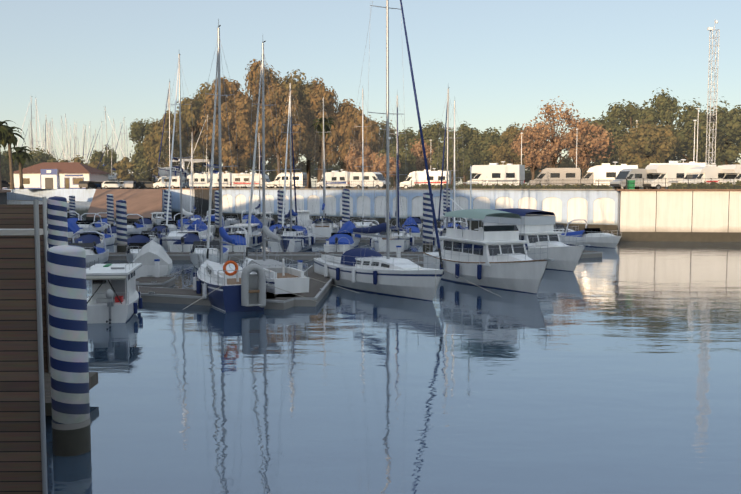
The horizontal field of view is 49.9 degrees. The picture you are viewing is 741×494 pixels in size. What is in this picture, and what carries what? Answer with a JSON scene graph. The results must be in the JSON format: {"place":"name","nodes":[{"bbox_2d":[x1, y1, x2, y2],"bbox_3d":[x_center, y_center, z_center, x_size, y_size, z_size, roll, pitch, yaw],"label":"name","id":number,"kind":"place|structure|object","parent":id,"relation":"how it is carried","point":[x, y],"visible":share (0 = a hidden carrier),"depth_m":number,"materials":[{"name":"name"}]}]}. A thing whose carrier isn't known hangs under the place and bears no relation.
{"place":"outdoors","nodes":[
{"label":"outdoors","id":0,"kind":"place"},
{"bbox_2d":[6,189,95,215],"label":"quay","id":1,"kind":"structure","parent":0,"point":[83,199],"depth_m":163.91,"materials":[{"name":"concrete"}]},
{"bbox_2d":[0,0,740,186],"label":"sky","id":2,"kind":"structure","parent":0,"point":[498,60],"materials":[{"name":"blue"}]},
{"bbox_2d":[112,187,667,240],"bbox_3d":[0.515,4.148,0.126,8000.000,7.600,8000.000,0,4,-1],"label":"ground","id":3,"kind":"structure","parent":0,"point":[412,188],"depth_m":204.59,"materials":[{"name":"concrete"}]},
{"bbox_2d":[0,120,14,188],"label":"palm","id":4,"kind":"object","parent":3,"relation":"on","point":[4,129],"visible":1,"depth_m":117.76,"materials":[{"name":"green plant"}]},
{"bbox_2d":[2,126,25,188],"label":"palm","id":5,"kind":"object","parent":3,"relation":"on","point":[10,140],"visible":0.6,"depth_m":123.58,"materials":[{"name":"green plant"}]},
{"bbox_2d":[4,146,33,188],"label":"palm","id":6,"kind":"object","parent":3,"relation":"on","point":[20,155],"visible":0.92,"depth_m":132.25,"materials":[{"name":"green plant"}]},
{"bbox_2d":[17,145,56,168],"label":"tree","id":7,"kind":"object","parent":3,"relation":"on","point":[40,156],"visible":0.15,"depth_m":195.63,"materials":[{"name":"green plant"}]},
{"bbox_2d":[0,197,97,493],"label":"wooden slatted hut","id":8,"kind":"object","parent":3,"relation":"on","point":[25,393],"visible":0.77,"depth_m":10.86,"materials":[{"name":"brown wood"}]},
{"bbox_2d":[13,162,109,188],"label":"harbour office","id":9,"kind":"structure","parent":3,"relation":"on","point":[57,175],"depth_m":165.45,"materials":[{"name":"paint"}]},
{"bbox_2d":[88,144,118,172],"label":"tree","id":10,"kind":"object","parent":3,"relation":"on","point":[97,156],"visible":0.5,"depth_m":224.42,"materials":[{"name":"green plant"}]},
{"bbox_2d":[86,189,163,220],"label":"slipway","id":11,"kind":"structure","parent":3,"relation":"on","point":[145,203],"depth_m":138.97,"materials":[{"name":"concrete"}]},
{"bbox_2d":[113,157,140,180],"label":"tree","id":12,"kind":"object","parent":3,"relation":"on","point":[122,167],"visible":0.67,"depth_m":189.19,"materials":[{"name":"green plant"}]},
{"bbox_2d":[128,117,154,188],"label":"tree","id":13,"kind":"object","parent":3,"relation":"on","point":[139,130],"visible":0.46,"depth_m":194.70,"materials":[{"name":"green plant"}]},
{"bbox_2d":[129,154,156,188],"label":"tree","id":14,"kind":"object","parent":3,"relation":"on","point":[141,175],"visible":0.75,"depth_m":187.98,"materials":[{"name":"green plant"}]},
{"bbox_2d":[143,126,179,188],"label":"eucalyptus","id":15,"kind":"object","parent":3,"relation":"on","point":[151,145],"visible":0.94,"depth_m":175.44,"materials":[{"name":"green plant"}]},
{"bbox_2d":[145,79,190,180],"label":"sailboat","id":16,"kind":"object","parent":3,"relation":"on","point":[175,171],"visible":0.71,"depth_m":162.28,"materials":[{"name":"white plastic"}]},
{"bbox_2d":[153,176,184,188],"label":"motorhome","id":17,"kind":"object","parent":3,"relation":"on","point":[162,182],"visible":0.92,"depth_m":151.40,"materials":[{"name":"white metal"}]},
{"bbox_2d":[149,110,191,165],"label":"eucalyptus","id":18,"kind":"object","parent":3,"relation":"on","point":[157,125],"visible":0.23,"depth_m":185.26,"materials":[{"name":"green plant"}]},
{"bbox_2d":[161,188,179,217],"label":"quay wall","id":19,"kind":"structure","parent":3,"relation":"on","point":[175,200],"depth_m":140.57,"materials":[{"name":"concrete"}]},
{"bbox_2d":[168,97,208,187],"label":"eucalyptus","id":20,"kind":"object","parent":3,"relation":"on","point":[193,114],"visible":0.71,"depth_m":180.31,"materials":[{"name":"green plant"}]},
{"bbox_2d":[183,172,209,187],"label":"camper van","id":21,"kind":"object","parent":3,"relation":"on","point":[203,179],"visible":0.67,"depth_m":145.19,"materials":[{"name":"white metal"}]},
{"bbox_2d":[187,82,223,187],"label":"eucalyptus","id":22,"kind":"object","parent":3,"relation":"on","point":[199,96],"visible":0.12,"depth_m":186.72,"materials":[{"name":"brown plant"}]},
{"bbox_2d":[207,171,237,187],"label":"parked motorhome","id":23,"kind":"object","parent":3,"relation":"on","point":[226,178],"visible":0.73,"depth_m":140.25,"materials":[{"name":"white metal"}]},
{"bbox_2d":[197,77,249,187],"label":"tree","id":24,"kind":"object","parent":3,"relation":"on","point":[228,90],"visible":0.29,"depth_m":175.68,"materials":[{"name":"brown plant"}]},
{"bbox_2d":[205,95,258,187],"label":"tree","id":25,"kind":"object","parent":3,"relation":"on","point":[242,127],"visible":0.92,"depth_m":165.74,"materials":[{"name":"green plant"}]},
{"bbox_2d":[232,171,272,187],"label":"parked motorhome","id":26,"kind":"object","parent":3,"relation":"on","point":[241,178],"visible":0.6,"depth_m":135.03,"materials":[{"name":"white metal"}]},
{"bbox_2d":[234,59,284,187],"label":"tree","id":27,"kind":"object","parent":3,"relation":"on","point":[252,78],"visible":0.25,"depth_m":174.31,"materials":[{"name":"brown plant"}]},
{"bbox_2d":[253,84,308,187],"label":"tree","id":28,"kind":"object","parent":3,"relation":"on","point":[281,99],"visible":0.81,"depth_m":164.15,"materials":[{"name":"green plant"}]},
{"bbox_2d":[269,173,306,188],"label":"camper van","id":29,"kind":"object","parent":3,"relation":"on","point":[299,179],"visible":0.75,"depth_m":129.84,"materials":[{"name":"silver metal"}]},
{"bbox_2d":[274,69,315,187],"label":"tree","id":30,"kind":"object","parent":3,"relation":"on","point":[302,93],"visible":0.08,"depth_m":176.47,"materials":[{"name":"brown plant"}]},
{"bbox_2d":[309,117,336,178],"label":"palm","id":31,"kind":"object","parent":3,"relation":"on","point":[319,126],"visible":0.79,"depth_m":148.30,"materials":[{"name":"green plant"}]},
{"bbox_2d":[299,83,347,188],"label":"tree","id":32,"kind":"object","parent":3,"relation":"on","point":[314,109],"visible":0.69,"depth_m":172.41,"materials":[{"name":"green plant"}]},
{"bbox_2d":[316,169,349,188],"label":"parked motorhome","id":33,"kind":"object","parent":3,"relation":"on","point":[335,176],"visible":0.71,"depth_m":123.53,"materials":[{"name":"white metal"}]},
{"bbox_2d":[325,98,364,188],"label":"eucalyptus","id":34,"kind":"object","parent":3,"relation":"on","point":[346,108],"visible":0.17,"depth_m":175.13,"materials":[{"name":"brown plant"}]},
{"bbox_2d":[344,140,378,171],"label":"tree","id":35,"kind":"object","parent":3,"relation":"on","point":[354,159],"visible":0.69,"depth_m":161.70,"materials":[{"name":"orange plant"}]},
{"bbox_2d":[337,109,385,188],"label":"eucalyptus","id":36,"kind":"object","parent":3,"relation":"on","point":[373,141],"visible":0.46,"depth_m":168.72,"materials":[{"name":"brown plant"}]},
{"bbox_2d":[350,172,389,188],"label":"parked camper van","id":37,"kind":"object","parent":3,"relation":"on","point":[355,179],"visible":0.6,"depth_m":119.61,"materials":[{"name":"white metal"}]},
{"bbox_2d":[371,153,400,177],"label":"autumn tree","id":38,"kind":"object","parent":3,"relation":"on","point":[376,166],"visible":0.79,"depth_m":148.13,"materials":[{"name":"orange plant"}]},
{"bbox_2d":[372,141,416,188],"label":"tree","id":39,"kind":"object","parent":3,"relation":"on","point":[411,159],"visible":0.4,"depth_m":157.35,"materials":[{"name":"green plant"}]},
{"bbox_2d":[384,127,418,151],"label":"tree","id":40,"kind":"object","parent":3,"relation":"on","point":[405,140],"visible":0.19,"depth_m":176.75,"materials":[{"name":"green plant"}]},
{"bbox_2d":[222,188,617,234],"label":"quay wall arches","id":41,"kind":"structure","parent":3,"relation":"on","point":[595,208],"depth_m":105.65,"materials":[{"name":"concrete"}]},
{"bbox_2d":[193,188,218,218],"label":"quay wall","id":42,"kind":"structure","parent":41,"relation":"attached to","point":[201,202],"depth_m":135.75,"materials":[{"name":"grey concrete"}]},
{"bbox_2d":[227,179,609,188],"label":"quay railing","id":43,"kind":"object","parent":41,"relation":"on","point":[556,183],"visible":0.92,"depth_m":104.97,"materials":[{"name":"grey metal"}]},
{"bbox_2d":[409,139,434,170],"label":"autumn tree","id":44,"kind":"object","parent":3,"relation":"on","point":[418,152],"visible":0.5,"depth_m":168.08,"materials":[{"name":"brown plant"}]},
{"bbox_2d":[400,168,450,188],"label":"parked motorhome","id":45,"kind":"object","parent":3,"relation":"on","point":[416,177],"visible":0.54,"depth_m":113.45,"materials":[{"name":"white metal"}]},
{"bbox_2d":[412,119,463,157],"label":"tree","id":46,"kind":"object","parent":3,"relation":"on","point":[433,132],"visible":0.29,"depth_m":171.55,"materials":[{"name":"green plant"}]},
{"bbox_2d":[429,142,477,184],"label":"tree","id":47,"kind":"object","parent":3,"relation":"on","point":[461,156],"visible":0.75,"depth_m":147.32,"materials":[{"name":"green plant"}]},
{"bbox_2d":[435,121,483,185],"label":"tree","id":48,"kind":"object","parent":3,"relation":"on","point":[466,135],"visible":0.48,"depth_m":166.52,"materials":[{"name":"green plant"}]},
{"bbox_2d":[472,127,515,164],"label":"tree","id":49,"kind":"object","parent":3,"relation":"on","point":[486,139],"visible":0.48,"depth_m":162.15,"materials":[{"name":"green plant"}]},
{"bbox_2d":[466,161,524,185],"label":"parked motorhome","id":50,"kind":"object","parent":3,"relation":"on","point":[493,171],"visible":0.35,"depth_m":104.77,"materials":[{"name":"white metal"}]},
{"bbox_2d":[487,122,532,165],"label":"tree","id":51,"kind":"object","parent":3,"relation":"on","point":[502,152],"visible":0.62,"depth_m":158.24,"materials":[{"name":"green plant"}]},
{"bbox_2d":[412,183,612,188],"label":"hedge","id":52,"kind":"object","parent":3,"relation":"on","point":[508,186],"visible":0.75,"depth_m":100.45,"materials":[{"name":"green plant"}]},
{"bbox_2d":[510,119,559,179],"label":"autumn tree","id":53,"kind":"object","parent":3,"relation":"on","point":[534,160],"visible":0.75,"depth_m":150.19,"materials":[{"name":"orange plant"}]},
{"bbox_2d":[530,168,581,185],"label":"motorhome","id":54,"kind":"object","parent":3,"relation":"on","point":[563,175],"visible":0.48,"depth_m":101.13,"materials":[{"name":"white metal"}]},
{"bbox_2d":[522,96,590,167],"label":"autumn tree","id":55,"kind":"object","parent":3,"relation":"on","point":[556,139],"visible":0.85,"depth_m":147.85,"materials":[{"name":"brown plant"}]},
{"bbox_2d":[561,115,616,178],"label":"autumn tree","id":56,"kind":"object","parent":3,"relation":"on","point":[599,143],"visible":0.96,"depth_m":144.36,"materials":[{"name":"brown plant"}]},
{"bbox_2d":[568,114,630,167],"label":"tree","id":57,"kind":"object","parent":3,"relation":"on","point":[617,131],"visible":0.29,"depth_m":147.10,"materials":[{"name":"green plant"}]},
{"bbox_2d":[575,162,637,188],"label":"motorhome","id":58,"kind":"object","parent":3,"relation":"on","point":[605,173],"visible":0.48,"depth_m":96.53,"materials":[{"name":"white"}]},
{"bbox_2d":[594,99,659,164],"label":"tree","id":59,"kind":"object","parent":3,"relation":"on","point":[629,113],"visible":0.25,"depth_m":148.35,"materials":[{"name":"green plant"}]},
{"bbox_2d":[610,169,651,189],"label":"grey camper van","id":60,"kind":"object","parent":3,"relation":"on","point":[636,175],"visible":0.6,"depth_m":88.92,"materials":[{"name":"silver metal"}]},
{"bbox_2d":[615,118,678,168],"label":"tree","id":61,"kind":"object","parent":3,"relation":"on","point":[643,143],"visible":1,"depth_m":128.62,"materials":[{"name":"green plant"}]},
{"bbox_2d":[632,86,703,188],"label":"tree","id":62,"kind":"object","parent":3,"relation":"on","point":[667,109],"visible":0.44,"depth_m":137.03,"materials":[{"name":"green plant"}]},
{"bbox_2d":[642,161,700,188],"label":"motorhome","id":63,"kind":"object","parent":3,"relation":"on","point":[672,172],"visible":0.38,"depth_m":88.22,"materials":[{"name":"white metal"}]},
{"bbox_2d":[620,189,740,241],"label":"quay wall","id":64,"kind":"structure","parent":3,"relation":"on","point":[697,215],"depth_m":79.77,"materials":[{"name":"concrete"}]},
{"bbox_2d":[663,110,725,164],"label":"tree","id":65,"kind":"object","parent":3,"relation":"on","point":[682,151],"visible":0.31,"depth_m":132.72,"materials":[{"name":"green plant"}]},
{"bbox_2d":[678,163,725,183],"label":"motorhome","id":66,"kind":"object","parent":3,"relation":"on","point":[696,175],"visible":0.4,"depth_m":87.70,"materials":[{"name":"white metal"}]},
{"bbox_2d":[668,180,740,188],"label":"hedge","id":67,"kind":"object","parent":3,"relation":"on","point":[713,185],"visible":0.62,"depth_m":82.14,"materials":[{"name":"green plant"}]},
{"bbox_2d":[705,20,719,165],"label":"antenna tower","id":68,"kind":"structure","parent":3,"relation":"on","point":[712,119],"depth_m":87.77,"materials":[{"name":"grey"}]},
{"bbox_2d":[684,100,740,164],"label":"tree","id":69,"kind":"object","parent":3,"relation":"on","point":[728,150],"visible":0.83,"depth_m":128.44,"materials":[{"name":"green plant"}]},
{"bbox_2d":[718,164,740,184],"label":"motorhome","id":70,"kind":"object","parent":3,"relation":"on","point":[732,171],"visible":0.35,"depth_m":87.26,"materials":[{"name":"white metal"}]},
{"bbox_2d":[45,215,740,493],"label":"water","id":71,"kind":"structure","parent":0,"point":[617,370],"depth_m":21.48,"materials":[{"name":"blue liquid"}]},
{"bbox_2d":[47,196,67,248],"bbox_3d":[-13.552,1.075,34.641,0.816,6.553,0.816,3,5,34],"label":"pile","id":72,"kind":"object","parent":71,"relation":"in","point":[57,221],"visible":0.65,"depth_m":34.16,"materials":[{"name":"paint"}]},
{"bbox_2d":[47,245,90,456],"bbox_3d":[-6.185,2.835,16.393,0.755,5.780,0.755,-2,5,-28],"label":"pile","id":73,"kind":"object","parent":71,"relation":"in","point":[68,337],"visible":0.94,"depth_m":16.05,"materials":[{"name":"paint"}]},
{"bbox_2d":[68,231,103,247],"bbox_3d":[-23.188,-0.073,65.591,2.164,2.095,7.179,0,4,1],"label":"motorboat","id":74,"kind":"object","parent":71,"relation":"in","point":[91,238],"visible":0.4,"depth_m":64.95,"materials":[{"name":"blue fabric"}]},
{"bbox_2d":[68,231,108,267],"bbox_3d":[-19.928,0.377,54.828,2.414,2.797,7.940,0,4,-6],"label":"motorboat","id":75,"kind":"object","parent":71,"relation":"in","point":[93,251],"depth_m":54.97,"materials":[{"name":"white plastic"}]},
{"bbox_2d":[76,213,104,230],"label":"motorboat","id":76,"kind":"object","parent":71,"relation":"in","point":[83,224],"depth_m":90.08,"materials":[{"name":"white plastic"}]},
{"bbox_2d":[86,257,142,323],"bbox_3d":[-11.195,1.889,34.719,2.472,2.638,6.868,-1,4,-8],"label":"work boat","id":77,"kind":"object","parent":71,"relation":"on","point":[115,297],"visible":0.75,"depth_m":32.73,"materials":[{"name":"white plastic"}]},
{"bbox_2d":[116,200,127,251],"bbox_3d":[-19.496,-0.717,62.440,0.816,5.959,0.816,3,5,34],"label":"pile","id":78,"kind":"object","parent":71,"relation":"in","point":[121,219],"visible":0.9,"depth_m":62.06,"materials":[{"name":"concrete"}]},
{"bbox_2d":[113,214,146,235],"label":"motorboat","id":79,"kind":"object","parent":71,"relation":"in","point":[133,227],"depth_m":90.44,"materials":[{"name":"white plastic"}]},
{"bbox_2d":[133,240,172,278],"bbox_3d":[-13.196,0.902,48.382,2.346,2.738,6.820,-1,4,-11],"label":"covered boat","id":80,"kind":"object","parent":71,"relation":"on","point":[149,252],"visible":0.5,"depth_m":45.22,"materials":[{"name":"white fabric"}]},
{"bbox_2d":[136,259,175,287],"bbox_3d":[-11.920,1.577,43.362,1.915,1.585,3.080,0,4,-1],"label":"pontoon","id":81,"kind":"object","parent":71,"relation":"in","point":[157,280],"visible":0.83,"depth_m":43.49,"materials":[{"name":"concrete"}]},
{"bbox_2d":[170,230,200,251],"bbox_3d":[-15.137,-0.133,65.986,2.273,2.201,7.541,0,4,-6],"label":"motorboat","id":82,"kind":"object","parent":71,"relation":"on","point":[183,244],"visible":0.62,"depth_m":62.98,"materials":[{"name":"white plastic"}]},
{"bbox_2d":[157,54,218,253],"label":"sailboat","id":83,"kind":"object","parent":71,"relation":"on","point":[172,237],"visible":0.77,"depth_m":66.34,"materials":[{"name":"white"}]},
{"bbox_2d":[185,135,204,222],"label":"sailboat","id":84,"kind":"object","parent":71,"relation":"on","point":[193,218],"visible":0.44,"depth_m":102.62,"materials":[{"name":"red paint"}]},
{"bbox_2d":[190,240,228,268],"bbox_3d":[-11.316,0.687,55.066,2.428,2.203,8.018,0,4,-4],"label":"motorboat","id":85,"kind":"object","parent":71,"relation":"on","point":[195,253],"visible":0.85,"depth_m":53.81,"materials":[{"name":"blue"}]},
{"bbox_2d":[136,286,300,309],"bbox_3d":[-7.855,1.985,37.931,9.274,1.585,2.280,2,5,19],"label":"pontoon","id":86,"kind":"object","parent":71,"relation":"on","point":[175,295],"visible":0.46,"depth_m":37.31,"materials":[{"name":"concrete"}]},
{"bbox_2d":[223,226,246,251],"bbox_3d":[-11.348,-0.447,66.202,2.335,2.705,7.680,-1,4,-8],"label":"motorboat","id":87,"kind":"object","parent":71,"relation":"in","point":[242,240],"depth_m":64.03,"materials":[{"name":"blue"}]},
{"bbox_2d":[169,19,316,311],"bbox_3d":[-7.366,-4.095,39.209,5.823,14.080,13.087,-2,5,-21],"label":"sailboat","id":88,"kind":"object","parent":71,"relation":"on","point":[230,286],"visible":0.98,"depth_m":36.46,"materials":[{"name":"plastic"}]},
{"bbox_2d":[230,224,261,247],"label":"motorboat","id":89,"kind":"object","parent":71,"relation":"on","point":[256,236],"visible":0.56,"depth_m":71.43,"materials":[{"name":"white plastic"}]},
{"bbox_2d":[78,239,429,259],"bbox_3d":[-8.059,0.265,60.804,38.040,1.585,2.280,0,4,-1],"label":"walkway row","id":90,"kind":"object","parent":71,"relation":"in","point":[186,256],"visible":0.29,"depth_m":59.81,"materials":[{"name":"concrete"}]},
{"bbox_2d":[68,227,467,242],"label":"walkway row","id":91,"kind":"object","parent":71,"relation":"in","point":[366,240],"visible":0.02,"depth_m":78.03,"materials":[{"name":"concrete"}]},
{"bbox_2d":[251,93,317,251],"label":"sailboat","id":92,"kind":"object","parent":71,"relation":"on","point":[295,245],"visible":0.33,"depth_m":67.33,"materials":[{"name":"white plastic"}]},
{"bbox_2d":[257,82,327,251],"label":"sailboat","id":93,"kind":"object","parent":71,"relation":"on","point":[308,237],"visible":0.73,"depth_m":68.06,"materials":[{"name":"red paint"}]},
{"bbox_2d":[236,41,356,293],"bbox_3d":[-5.541,-4.108,41.579,5.636,13.749,12.271,-2,5,-23],"label":"sailboat","id":94,"kind":"object","parent":71,"relation":"on","point":[281,275],"visible":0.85,"depth_m":40.97,"materials":[{"name":"white plastic"}]},
{"bbox_2d":[275,260,332,306],"bbox_3d":[-3.140,1.538,43.882,2.080,1.585,15.044,0,4,3],"label":"pontoon","id":95,"kind":"object","parent":71,"relation":"on","point":[318,290],"visible":0.5,"depth_m":39.24,"materials":[{"name":"concrete"}]},
{"bbox_2d":[306,98,339,236],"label":"sailboat","id":96,"kind":"object","parent":71,"relation":"on","point":[324,226],"visible":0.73,"depth_m":87.02,"materials":[{"name":"white"}]},
{"bbox_2d":[324,230,354,251],"bbox_3d":[-2.445,-0.143,66.435,2.332,2.116,7.700,0,4,4],"label":"boat","id":97,"kind":"object","parent":71,"relation":"on","point":[347,239],"visible":0.73,"depth_m":63.65,"materials":[{"name":"blue"}]},
{"bbox_2d":[342,189,349,225],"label":"pile","id":98,"kind":"object","parent":71,"relation":"in","point":[346,206],"visible":0.56,"depth_m":85.36,"materials":[{"name":"concrete"}]},
{"bbox_2d":[350,89,377,227],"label":"sailboat","id":99,"kind":"object","parent":71,"relation":"on","point":[363,224],"visible":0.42,"depth_m":83.57,"materials":[{"name":"white plastic"}]},
{"bbox_2d":[361,105,422,251],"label":"sailboat","id":100,"kind":"object","parent":71,"relation":"on","point":[377,243],"visible":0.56,"depth_m":65.92,"materials":[{"name":"white"}]},
{"bbox_2d":[364,95,421,250],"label":"sailboat","id":101,"kind":"object","parent":71,"relation":"in","point":[396,234],"visible":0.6,"depth_m":68.36,"materials":[{"name":"white"}]},
{"bbox_2d":[292,0,500,300],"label":"sailboat","id":102,"kind":"object","parent":71,"relation":"in","point":[367,270],"visible":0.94,"depth_m":40.92,"materials":[{"name":"white plastic"}]},
{"bbox_2d":[423,193,432,251],"bbox_3d":[4.539,-1.048,63.038,0.816,6.529,0.816,2,5,22],"label":"pile","id":103,"kind":"object","parent":71,"relation":"in","point":[427,223],"visible":0.69,"depth_m":62.66,"materials":[{"name":"paint"}]},
{"bbox_2d":[416,87,464,249],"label":"sailboat","id":104,"kind":"object","parent":71,"relation":"in","point":[447,175],"visible":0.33,"depth_m":70.71,"materials":[{"name":"white"}]},
{"bbox_2d":[436,100,465,249],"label":"sailboat","id":105,"kind":"object","parent":71,"relation":"on","point":[453,218],"visible":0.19,"depth_m":69.04,"materials":[{"name":"white"}]},
{"bbox_2d":[423,166,554,293],"bbox_3d":[6.714,-1.029,44.660,3.799,7.147,11.950,-2,5,-22],"label":"trawler yacht","id":106,"kind":"object","parent":71,"relation":"on","point":[496,257],"visible":0.96,"depth_m":43.49,"materials":[{"name":"white plastic"}]},
{"bbox_2d":[396,246,602,266],"bbox_3d":[7.406,0.539,57.159,23.512,1.585,2.080,-2,5,-30],"label":"pontoon","id":107,"kind":"object","parent":71,"relation":"on","point":[589,254],"visible":0.1,"depth_m":61.13,"materials":[{"name":"concrete"}]},
{"bbox_2d":[475,208,590,271],"bbox_3d":[11.062,-0.489,55.607,4.102,4.356,12.514,-2,5,-25],"label":"flybridge cruiser","id":108,"kind":"object","parent":71,"relation":"on","point":[536,229],"visible":0.62,"depth_m":53.88,"materials":[{"name":"white plastic"}]},
{"bbox_2d":[559,219,621,247],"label":"motorboat","id":109,"kind":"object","parent":71,"relation":"on","point":[595,237],"depth_m":72.98,"materials":[{"name":"white plastic"}]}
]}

